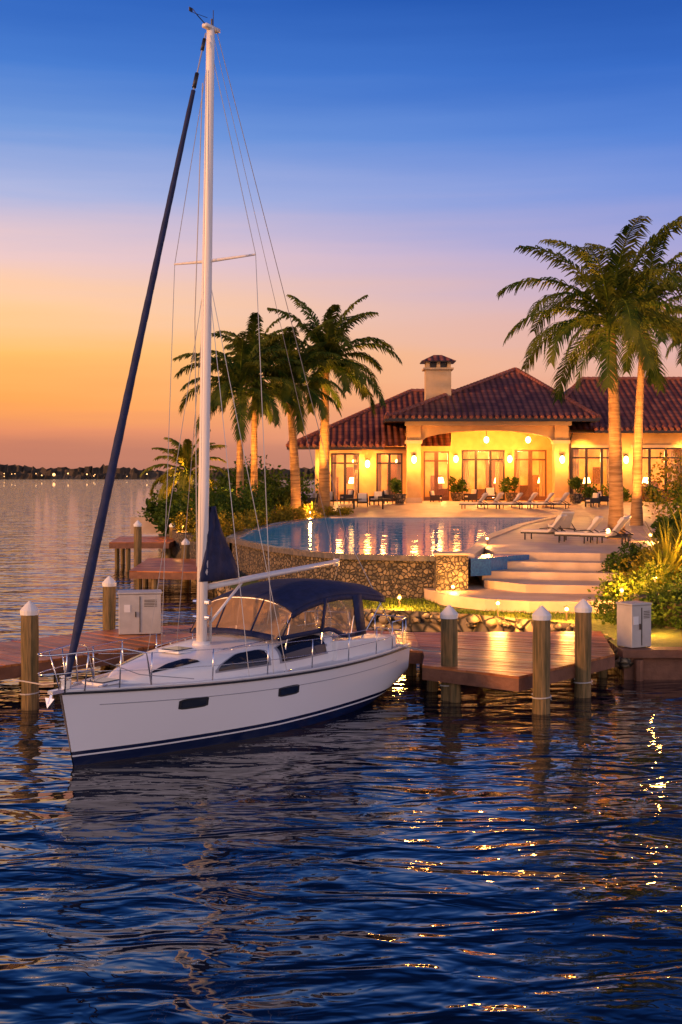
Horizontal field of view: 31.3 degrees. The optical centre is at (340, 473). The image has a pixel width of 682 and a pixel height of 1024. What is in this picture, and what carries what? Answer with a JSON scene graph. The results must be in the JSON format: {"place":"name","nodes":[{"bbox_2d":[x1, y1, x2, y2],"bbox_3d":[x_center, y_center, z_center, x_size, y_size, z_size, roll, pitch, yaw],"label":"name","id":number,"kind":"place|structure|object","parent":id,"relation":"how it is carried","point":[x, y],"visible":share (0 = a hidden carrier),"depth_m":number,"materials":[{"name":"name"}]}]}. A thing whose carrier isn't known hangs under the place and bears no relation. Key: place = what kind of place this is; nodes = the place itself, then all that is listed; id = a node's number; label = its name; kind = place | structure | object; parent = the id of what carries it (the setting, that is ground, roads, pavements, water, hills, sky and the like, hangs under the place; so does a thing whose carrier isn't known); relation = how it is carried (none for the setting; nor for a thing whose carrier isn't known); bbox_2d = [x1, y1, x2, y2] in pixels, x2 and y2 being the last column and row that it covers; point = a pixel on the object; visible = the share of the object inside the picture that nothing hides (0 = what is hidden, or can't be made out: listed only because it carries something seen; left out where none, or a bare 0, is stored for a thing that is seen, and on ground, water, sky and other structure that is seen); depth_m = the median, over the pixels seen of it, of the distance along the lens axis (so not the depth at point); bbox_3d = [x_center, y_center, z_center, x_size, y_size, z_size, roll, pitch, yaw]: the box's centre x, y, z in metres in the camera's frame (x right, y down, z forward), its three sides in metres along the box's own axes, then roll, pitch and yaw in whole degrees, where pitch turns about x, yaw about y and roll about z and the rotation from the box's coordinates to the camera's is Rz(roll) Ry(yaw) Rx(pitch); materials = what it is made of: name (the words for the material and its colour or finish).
{"place":"outdoors","nodes":[
{"label":"outdoors","id":0,"kind":"place"},
{"bbox_2d":[0,479,681,1023],"bbox_3d":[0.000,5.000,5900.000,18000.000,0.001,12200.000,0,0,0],"label":"water","id":1,"kind":"structure","parent":0,"point":[404,849],"depth_m":16.07,"materials":[{"name":"blue liquid"}]},
{"bbox_2d":[20,601,39,709],"bbox_3d":[-6.616,4.855,25.903,0.429,4.291,0.423,0,0,0],"label":"mooring piling","id":2,"kind":"object","parent":1,"relation":"in","point":[29,614],"visible":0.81,"depth_m":25.75,"materials":[{"name":"brown wood"}]},
{"bbox_2d":[0,629,191,688],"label":"boat dock","id":3,"kind":"object","parent":1,"relation":"in","point":[10,659],"visible":0.54,"depth_m":29.61,"materials":[{"name":"brown wood"}]},
{"bbox_2d":[118,589,161,634],"bbox_3d":[-5.349,3.678,32.397,1.155,1.105,0.763,0,0,-10],"label":"utility cabinet","id":4,"kind":"object","parent":3,"relation":"on","point":[136,610],"visible":0.95,"depth_m":32.06,"materials":[{"name":"metal"}]},
{"bbox_2d":[102,576,115,629],"bbox_3d":[-6.579,4.955,34.603,0.429,4.091,0.423,0,0,0],"label":"mooring piling","id":5,"kind":"object","parent":1,"relation":"in","point":[109,601],"visible":0.43,"depth_m":34.45,"materials":[{"name":"brown wood"}]},
{"bbox_2d":[133,520,141,579],"bbox_3d":[-9.589,4.605,57.503,0.429,4.790,0.423,0,0,0],"label":"mooring piling","id":6,"kind":"object","parent":1,"relation":"in","point":[137,524],"visible":0.35,"depth_m":57.35,"materials":[{"name":"brown wood"}]},
{"bbox_2d":[109,536,174,571],"bbox_3d":[-10.500,4.997,65.002,3.600,3.006,6.004,0,0,0],"label":"shore dock","id":7,"kind":"object","parent":1,"relation":"in","point":[122,546],"visible":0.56,"depth_m":62.78,"materials":[{"name":"brown wood"}]},
{"bbox_2d":[0,464,314,478],"bbox_3d":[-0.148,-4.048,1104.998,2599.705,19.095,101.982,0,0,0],"label":"distant treeline","id":8,"kind":"object","parent":1,"relation":"on","point":[14,471],"visible":0.2,"depth_m":1097.39,"materials":[{"name":"plant"}]},
{"bbox_2d":[129,558,208,596],"bbox_3d":[-7.151,5.222,52.901,3.723,2.556,8.203,0,0,0],"label":"shore dock","id":9,"kind":"object","parent":1,"relation":"in","point":[147,570],"visible":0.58,"depth_m":50.16,"materials":[{"name":"brown wood"}]},
{"bbox_2d":[181,539,189,581],"bbox_3d":[-7.204,5.005,56.503,0.429,3.990,0.423,0,0,0],"label":"mooring piling","id":10,"kind":"object","parent":1,"relation":"in","point":[186,553],"visible":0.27,"depth_m":56.35,"materials":[{"name":"brown wood"}]},
{"bbox_2d":[11,7,440,765],"bbox_3d":[-2.240,-1.845,25.035,10.618,14.590,4.177,0,0,-43],"label":"sailboat","id":11,"kind":"object","parent":1,"relation":"on","point":[207,687],"visible":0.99,"depth_m":23.59,"materials":[{"name":"paint"}]},
{"bbox_2d":[118,634,327,672],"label":"cabin windows","id":12,"kind":"structure","parent":11,"relation":"in","point":[293,649],"depth_m":23.58,"materials":[{"name":"black glass"}]},
{"bbox_2d":[161,623,421,675],"bbox_3d":[-1.674,5.372,32.183,8.842,2.256,3.277,0,0,20],"label":"boat dock","id":13,"kind":"object","parent":1,"relation":"in","point":[415,656],"visible":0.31,"depth_m":31.99,"materials":[{"name":"brown wood"}]},
{"bbox_2d":[440,605,457,700],"bbox_3d":[2.392,4.955,26.953,0.429,4.090,0.423,0,0,0],"label":"mooring piling","id":14,"kind":"object","parent":1,"relation":"in","point":[449,635],"visible":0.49,"depth_m":26.80,"materials":[{"name":"brown wood"}]},
{"bbox_2d":[414,631,614,702],"bbox_3d":[4.401,5.372,29.153,5.202,2.256,7.307,0,0,0],"label":"dock","id":15,"kind":"object","parent":1,"relation":"in","point":[499,660],"visible":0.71,"depth_m":28.01,"materials":[{"name":"brown wood"}]},
{"bbox_2d":[531,606,551,714],"bbox_3d":[4.191,4.880,25.453,0.429,4.241,0.423,0,0,0],"label":"mooring piling","id":16,"kind":"object","parent":1,"relation":"in","point":[541,646],"visible":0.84,"depth_m":25.29,"materials":[{"name":"brown wood"}]},
{"bbox_2d":[574,599,592,697],"bbox_3d":[5.428,4.906,27.303,0.429,4.191,0.423,0,0,0],"label":"mooring piling","id":17,"kind":"object","parent":1,"relation":"in","point":[583,681],"visible":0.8,"depth_m":27.14,"materials":[{"name":"brown wood"}]},
{"bbox_2d":[618,647,681,680],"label":"bulkhead","id":18,"kind":"object","parent":1,"relation":"in","point":[657,663],"visible":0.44,"depth_m":29.55,"materials":[{"name":"brown wood"}]},
{"bbox_2d":[616,601,651,647],"bbox_3d":[7.203,3.703,29.944,0.651,1.075,0.607,0,0,-28],"label":"utility cabinet","id":19,"kind":"object","parent":18,"relation":"on","point":[633,624],"visible":1,"depth_m":29.73,"materials":[{"name":"metal"}]},
{"bbox_2d":[0,0,681,471],"label":"sky","id":20,"kind":"structure","parent":0,"point":[402,153],"materials":[{"name":"blue"}]},
{"bbox_2d":[130,517,672,560],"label":"terrace","id":21,"kind":"structure","parent":0,"point":[542,547],"depth_m":51.20,"materials":[{"name":"stone"}]},
{"bbox_2d":[521,514,566,539],"bbox_3d":[8.900,2.337,53.200,2.000,1.127,0.700,0,0,35],"label":"sun lounger","id":22,"kind":"object","parent":21,"relation":"on","point":[556,524],"visible":0.91,"depth_m":52.94,"materials":[{"name":"beige fabric"}]},
{"bbox_2d":[547,512,575,531],"bbox_3d":[10.400,2.337,57.500,0.700,1.127,2.000,0,0,-10],"label":"sun lounger","id":23,"kind":"object","parent":21,"relation":"on","point":[566,523],"visible":0.66,"depth_m":56.90,"materials":[{"name":"beige fabric"}]},
{"bbox_2d":[554,516,603,543],"bbox_3d":[10.000,2.337,51.000,2.000,1.127,0.700,0,0,30],"label":"sun lounger","id":24,"kind":"object","parent":21,"relation":"on","point":[597,520],"visible":0.88,"depth_m":50.74,"materials":[{"name":"white fabric"}]},
{"bbox_2d":[496,216,681,538],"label":"palm tree","id":25,"kind":"object","parent":21,"relation":"on","point":[611,299],"visible":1,"depth_m":53.34,"materials":[{"name":"green plant"}]},
{"bbox_2d":[580,517,631,543],"bbox_3d":[10.900,2.337,50.200,2.000,1.127,0.700,0,0,35],"label":"sun lounger","id":26,"kind":"object","parent":21,"relation":"on","point":[621,522],"visible":0.96,"depth_m":49.87,"materials":[{"name":"beige fabric"}]},
{"bbox_2d":[583,515,633,541],"bbox_3d":[11.400,2.337,52.000,2.000,1.127,0.700,0,0,30],"label":"sun lounger","id":27,"kind":"object","parent":21,"relation":"on","point":[629,516],"visible":0.41,"depth_m":51.78,"materials":[{"name":"beige fabric"}]},
{"bbox_2d":[557,234,681,525],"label":"palm tree","id":28,"kind":"object","parent":21,"relation":"on","point":[636,518],"visible":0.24,"depth_m":67.77,"materials":[{"name":"green plant"}]},
{"bbox_2d":[638,516,680,550],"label":"yucca plant","id":29,"kind":"object","parent":21,"relation":"on","point":[664,526],"visible":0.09,"depth_m":45.40,"materials":[{"name":"green plant"}]},
{"bbox_2d":[642,448,681,517],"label":"shrub","id":30,"kind":"object","parent":21,"relation":"on","point":[667,470],"visible":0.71,"depth_m":78.80,"materials":[{"name":"green plant"}]},
{"bbox_2d":[650,512,681,544],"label":"shrub","id":31,"kind":"object","parent":21,"relation":"on","point":[660,520],"visible":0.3,"depth_m":49.85,"materials":[{"name":"green plant"}]},
{"bbox_2d":[652,475,681,517],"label":"shrub","id":32,"kind":"object","parent":21,"relation":"on","point":[667,504],"visible":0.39,"depth_m":64.15,"materials":[{"name":"green plant"}]},
{"bbox_2d":[158,534,681,675],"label":"ground","id":33,"kind":"structure","parent":0,"point":[665,637],"depth_m":38.46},
{"bbox_2d":[166,521,269,558],"bbox_3d":[-6.400,3.925,77.000,12.800,1.750,46.000,0,0,0],"label":"garden bed","id":34,"kind":"object","parent":33,"relation":"on","point":[178,538],"visible":0.06,"depth_m":61.91,"materials":[{"name":"green plant"}]},
{"bbox_2d":[146,488,179,506],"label":"shrub","id":35,"kind":"object","parent":34,"relation":"on","point":[153,497],"visible":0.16,"depth_m":84.91,"materials":[{"name":"green plant"}]},
{"bbox_2d":[145,498,182,522],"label":"shrub","id":36,"kind":"object","parent":34,"relation":"on","point":[150,507],"visible":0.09,"depth_m":80.10,"materials":[{"name":"green plant"}]},
{"bbox_2d":[151,498,192,525],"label":"shrub","id":37,"kind":"object","parent":34,"relation":"on","point":[158,511],"visible":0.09,"depth_m":73.36,"materials":[{"name":"green plant"}]},
{"bbox_2d":[154,504,193,535],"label":"shrub","id":38,"kind":"object","parent":34,"relation":"on","point":[163,517],"visible":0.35,"depth_m":67.50,"materials":[{"name":"green plant"}]},
{"bbox_2d":[169,511,197,532],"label":"flowering shrub","id":39,"kind":"object","parent":34,"relation":"on","point":[189,528],"visible":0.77,"depth_m":62.67,"materials":[{"name":"green plant"}]},
{"bbox_2d":[139,429,229,508],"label":"palm tree","id":40,"kind":"object","parent":34,"relation":"on","point":[185,455],"visible":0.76,"depth_m":77.49,"materials":[{"name":"green plant"}]},
{"bbox_2d":[173,482,235,528],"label":"shrub","id":41,"kind":"object","parent":34,"relation":"on","point":[191,495],"visible":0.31,"depth_m":67.72,"materials":[{"name":"green plant"}]},
{"bbox_2d":[176,487,233,519],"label":"shrub","id":42,"kind":"object","parent":34,"relation":"on","point":[213,495],"visible":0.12,"depth_m":71.31,"materials":[{"name":"green plant"}]},
{"bbox_2d":[190,519,232,541],"bbox_3d":[-6.054,2.663,57.910,1.517,1.349,2.233,0,0,24],"label":"flowering shrub","id":43,"kind":"object","parent":34,"relation":"on","point":[229,529],"visible":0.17,"depth_m":57.96,"materials":[{"name":"green plant"}]},
{"bbox_2d":[190,501,233,527],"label":"shrub","id":44,"kind":"object","parent":34,"relation":"on","point":[220,509],"visible":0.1,"depth_m":65.77,"materials":[{"name":"green plant"}]},
{"bbox_2d":[192,465,276,498],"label":"shrub","id":45,"kind":"object","parent":34,"relation":"on","point":[226,479],"visible":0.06,"depth_m":88.11,"materials":[{"name":"green plant"}]},
{"bbox_2d":[192,454,277,492],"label":"shrub","id":46,"kind":"object","parent":34,"relation":"on","point":[260,465],"visible":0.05,"depth_m":91.95,"materials":[{"name":"green plant"}]},
{"bbox_2d":[218,513,260,534],"bbox_3d":[-5.077,2.565,59.958,2.136,1.371,1.501,0,0,34],"label":"flowering shrub","id":47,"kind":"object","parent":34,"relation":"on","point":[241,523],"visible":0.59,"depth_m":59.83,"materials":[{"name":"green plant"}]},
{"bbox_2d":[172,328,307,497],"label":"palm tree","id":48,"kind":"object","parent":34,"relation":"on","point":[243,369],"visible":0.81,"depth_m":75.28,"materials":[{"name":"green plant"}]},
{"bbox_2d":[211,481,270,526],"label":"shrub","id":49,"kind":"object","parent":34,"relation":"on","point":[243,499],"visible":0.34,"depth_m":68.92,"materials":[{"name":"green plant"}]},
{"bbox_2d":[231,510,261,527],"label":"flowering shrub","id":50,"kind":"object","parent":34,"relation":"on","point":[245,517],"visible":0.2,"depth_m":65.64,"materials":[{"name":"green plant"}]},
{"bbox_2d":[220,488,273,524],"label":"shrub","id":51,"kind":"object","parent":34,"relation":"on","point":[251,505],"visible":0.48,"depth_m":68.89,"materials":[{"name":"green plant"}]},
{"bbox_2d":[231,508,270,524],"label":"flowering shrub","id":52,"kind":"object","parent":34,"relation":"on","point":[261,517],"visible":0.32,"depth_m":68.25,"materials":[{"name":"green plant"}]},
{"bbox_2d":[220,461,287,504],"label":"shrub","id":53,"kind":"object","parent":34,"relation":"on","point":[259,473],"visible":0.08,"depth_m":86.45,"materials":[{"name":"green plant"}]},
{"bbox_2d":[211,312,306,496],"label":"palm tree","id":54,"kind":"object","parent":34,"relation":"on","point":[252,321],"visible":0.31,"depth_m":79.31,"materials":[{"name":"green plant"}]},
{"bbox_2d":[245,483,280,513],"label":"shrub","id":55,"kind":"object","parent":34,"relation":"on","point":[260,490],"visible":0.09,"depth_m":77.32,"materials":[{"name":"green plant"}]},
{"bbox_2d":[244,476,290,509],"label":"shrub","id":56,"kind":"object","parent":34,"relation":"on","point":[280,499],"visible":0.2,"depth_m":83.50,"materials":[{"name":"green plant"}]},
{"bbox_2d":[261,509,290,524],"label":"flowering shrub","id":57,"kind":"object","parent":34,"relation":"on","point":[275,518],"visible":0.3,"depth_m":72.70,"materials":[{"name":"green plant"}]},
{"bbox_2d":[246,469,318,503],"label":"shrub","id":58,"kind":"object","parent":34,"relation":"on","point":[280,482],"visible":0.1,"depth_m":88.70,"materials":[{"name":"green plant"}]},
{"bbox_2d":[221,319,352,519],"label":"palm tree","id":59,"kind":"object","parent":34,"relation":"on","point":[288,393],"visible":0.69,"depth_m":79.21,"materials":[{"name":"green plant"}]},
{"bbox_2d":[266,476,313,507],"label":"shrub","id":60,"kind":"object","parent":34,"relation":"on","point":[302,485],"visible":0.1,"depth_m":85.29,"materials":[{"name":"green plant"}]},
{"bbox_2d":[275,506,306,520],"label":"flowering shrub","id":61,"kind":"object","parent":34,"relation":"on","point":[296,510],"visible":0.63,"depth_m":76.23,"materials":[{"name":"green plant"}]},
{"bbox_2d":[279,505,322,518],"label":"flowering shrub","id":62,"kind":"object","parent":34,"relation":"on","point":[314,516],"visible":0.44,"depth_m":77.53,"materials":[{"name":"green plant"}]},
{"bbox_2d":[317,506,338,515],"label":"flowering shrub","id":63,"kind":"object","parent":34,"relation":"on","point":[330,512],"visible":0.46,"depth_m":81.69,"materials":[{"name":"green plant"}]},
{"bbox_2d":[263,294,401,512],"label":"palm tree","id":64,"kind":"object","parent":34,"relation":"on","point":[334,333],"visible":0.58,"depth_m":82.94,"materials":[{"name":"green plant"}]},
{"bbox_2d":[336,506,353,515],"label":"flowering shrub","id":65,"kind":"object","parent":34,"relation":"on","point":[344,510],"visible":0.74,"depth_m":81.90,"materials":[{"name":"green plant"}]},
{"bbox_2d":[226,516,556,598],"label":"swimming pool","id":66,"kind":"structure","parent":33,"relation":"in","point":[408,557],"depth_m":48.39,"materials":[{"name":"blue liquid"}]},
{"bbox_2d":[161,550,633,668],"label":"shore rocks","id":67,"kind":"object","parent":33,"relation":"on","point":[472,620],"visible":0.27,"depth_m":38.11,"materials":[{"name":"beige stone"}]},
{"bbox_2d":[424,560,631,613],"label":"patio steps","id":68,"kind":"structure","parent":33,"relation":"on","point":[529,586],"depth_m":41.15,"materials":[{"name":"stone"}]},
{"bbox_2d":[589,581,681,629],"bbox_3d":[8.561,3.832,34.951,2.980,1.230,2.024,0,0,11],"label":"hedge","id":69,"kind":"object","parent":33,"relation":"on","point":[610,615],"visible":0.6,"depth_m":34.53,"materials":[{"name":"green plant"}]},
{"bbox_2d":[587,569,644,600],"bbox_3d":[8.783,3.628,38.502,2.109,1.235,1.365,0,0,36],"label":"shrub","id":70,"kind":"object","parent":69,"relation":"on","point":[613,587],"visible":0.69,"depth_m":38.46,"materials":[{"name":"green plant"}]},
{"bbox_2d":[596,551,642,571],"bbox_3d":[9.896,3.274,42.525,1.894,1.333,1.505,0,0,-11],"label":"shrub","id":71,"kind":"object","parent":69,"relation":"on","point":[610,565],"visible":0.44,"depth_m":42.47,"materials":[{"name":"green plant"}]},
{"bbox_2d":[602,540,651,570],"bbox_3d":[10.281,2.995,43.584,1.869,1.265,1.706,0,0,12],"label":"shrub","id":72,"kind":"object","parent":69,"relation":"on","point":[626,546],"visible":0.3,"depth_m":43.77,"materials":[{"name":"green plant"}]},
{"bbox_2d":[608,567,650,597],"bbox_3d":[9.500,3.636,39.262,1.857,1.228,2.231,0,0,0],"label":"shrub","id":73,"kind":"object","parent":69,"relation":"on","point":[638,577],"visible":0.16,"depth_m":39.30,"materials":[{"name":"green plant"}]},
{"bbox_2d":[613,552,677,582],"bbox_3d":[10.318,3.280,41.173,1.993,1.288,2.032,0,0,0],"label":"shrub","id":74,"kind":"object","parent":69,"relation":"on","point":[635,567],"visible":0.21,"depth_m":41.34,"materials":[{"name":"green plant"}]},
{"bbox_2d":[610,520,681,584],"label":"yucca plant","id":75,"kind":"object","parent":69,"relation":"on","point":[673,557],"visible":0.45,"depth_m":40.73,"materials":[{"name":"plant"}]},
{"bbox_2d":[625,544,672,570],"bbox_3d":[11.146,3.086,42.960,2.063,1.279,1.636,0,0,-40],"label":"shrub","id":76,"kind":"object","parent":69,"relation":"on","point":[648,550],"visible":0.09,"depth_m":42.59,"materials":[{"name":"green plant"}]},
{"bbox_2d":[628,561,681,596],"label":"shrub","id":77,"kind":"object","parent":69,"relation":"on","point":[647,587],"visible":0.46,"depth_m":37.07,"materials":[{"name":"green plant"}]},
{"bbox_2d":[639,546,680,584],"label":"yucca plant","id":78,"kind":"object","parent":69,"relation":"on","point":[659,562],"visible":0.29,"depth_m":39.10,"materials":[{"name":"plant"}]},
{"bbox_2d":[642,507,681,582],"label":"yucca plant","id":79,"kind":"object","parent":69,"relation":"on","point":[673,543],"visible":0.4,"depth_m":41.37,"materials":[{"name":"plant"}]},
{"bbox_2d":[652,580,681,628],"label":"hedge","id":80,"kind":"object","parent":69,"relation":"on","point":[672,594],"visible":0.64,"depth_m":34.20,"materials":[{"name":"green plant"}]},
{"bbox_2d":[323,596,606,618],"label":"grass","id":81,"kind":"structure","parent":0,"point":[349,603],"depth_m":39.46,"materials":[{"name":"green plant"}]},
{"bbox_2d":[274,492,680,516],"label":"entrance terrace","id":82,"kind":"structure","parent":0,"point":[437,509],"depth_m":84.04,"materials":[{"name":"stone"}]},
{"bbox_2d":[340,490,353,503],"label":"patio chair","id":83,"kind":"object","parent":82,"relation":"on","point":[349,495],"visible":0.94,"depth_m":86.78,"materials":[{"name":"brown wicker"}]},
{"bbox_2d":[357,493,367,506],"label":"patio chair","id":84,"kind":"object","parent":82,"relation":"on","point":[363,497],"visible":0.91,"depth_m":85.58,"materials":[{"name":"white fabric"}]},
{"bbox_2d":[369,491,383,504],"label":"patio chair","id":85,"kind":"object","parent":82,"relation":"on","point":[377,495],"visible":0.86,"depth_m":86.20,"materials":[{"name":"white fabric"}]},
{"bbox_2d":[388,477,405,503],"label":"potted plant","id":86,"kind":"object","parent":82,"relation":"on","point":[395,484],"visible":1,"depth_m":86.56,"materials":[{"name":"green plant"}]},
{"bbox_2d":[429,491,442,501],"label":"patio chair","id":87,"kind":"object","parent":82,"relation":"on","point":[433,497],"visible":0.93,"depth_m":89.31,"materials":[{"name":"brown wicker"}]},
{"bbox_2d":[447,476,468,500],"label":"potted plant","id":88,"kind":"object","parent":82,"relation":"on","point":[457,487],"visible":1,"depth_m":91.95,"materials":[{"name":"green plant"}]},
{"bbox_2d":[464,489,477,501],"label":"patio chair","id":89,"kind":"object","parent":82,"relation":"on","point":[473,494],"visible":0.94,"depth_m":90.15,"materials":[{"name":"brown wicker"}]},
{"bbox_2d":[459,493,489,508],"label":"sun lounger","id":90,"kind":"object","parent":82,"relation":"on","point":[482,498],"visible":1,"depth_m":83.72,"materials":[{"name":"grey wicker"}]},
{"bbox_2d":[286,355,681,502],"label":"villa","id":91,"kind":"object","parent":82,"relation":"on","point":[437,432],"visible":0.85,"depth_m":90.92,"materials":[{"name":"paint"}]},
{"bbox_2d":[424,450,546,500],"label":"doors","id":92,"kind":"structure","parent":91,"relation":"in","point":[529,459],"depth_m":93.01,"materials":[{"name":"brown wood"}]},
{"bbox_2d":[331,448,681,500],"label":"window frames","id":93,"kind":"structure","parent":91,"relation":"in","point":[586,457],"depth_m":90.01,"materials":[{"name":"brown wood"}]},
{"bbox_2d":[485,488,496,500],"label":"patio chair","id":94,"kind":"object","parent":82,"relation":"on","point":[491,492],"visible":0.74,"depth_m":91.39,"materials":[{"name":"beige fabric"}]},
{"bbox_2d":[493,493,523,508],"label":"sun lounger","id":95,"kind":"object","parent":82,"relation":"on","point":[515,500],"visible":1,"depth_m":83.92,"materials":[{"name":"beige fabric"}]},
{"bbox_2d":[498,476,519,500],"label":"potted plant","id":96,"kind":"object","parent":82,"relation":"on","point":[513,483],"visible":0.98,"depth_m":91.82,"materials":[{"name":"green plant"}]},
{"bbox_2d":[525,493,555,508],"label":"sun lounger","id":97,"kind":"object","parent":82,"relation":"on","point":[550,495],"visible":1,"depth_m":84.16,"materials":[{"name":"beige fabric"}]},
{"bbox_2d":[546,492,570,508],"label":"sun lounger","id":98,"kind":"object","parent":82,"relation":"on","point":[563,498],"visible":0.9,"depth_m":84.78,"materials":[{"name":"beige fabric"}]},
{"bbox_2d":[567,476,587,503],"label":"potted plant","id":99,"kind":"object","parent":82,"relation":"on","point":[575,483],"visible":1,"depth_m":86.64,"materials":[{"name":"green plant"}]},
{"bbox_2d":[582,482,599,500],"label":"shrub","id":100,"kind":"object","parent":82,"relation":"on","point":[590,491],"visible":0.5,"depth_m":88.42,"materials":[{"name":"green plant"}]},
{"bbox_2d":[584,493,599,506],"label":"patio chair","id":101,"kind":"object","parent":82,"relation":"on","point":[595,498],"visible":1,"depth_m":85.17,"materials":[{"name":"brown wicker"}]},
{"bbox_2d":[600,481,631,501],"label":"shrub","id":102,"kind":"object","parent":82,"relation":"on","point":[626,494],"visible":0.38,"depth_m":88.93,"materials":[{"name":"green plant"}]},
{"bbox_2d":[665,278,681,366],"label":"palm tree","id":103,"kind":"object","parent":82,"relation":"on","point":[679,356],"visible":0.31,"depth_m":85.04,"materials":[{"name":"green plant"}]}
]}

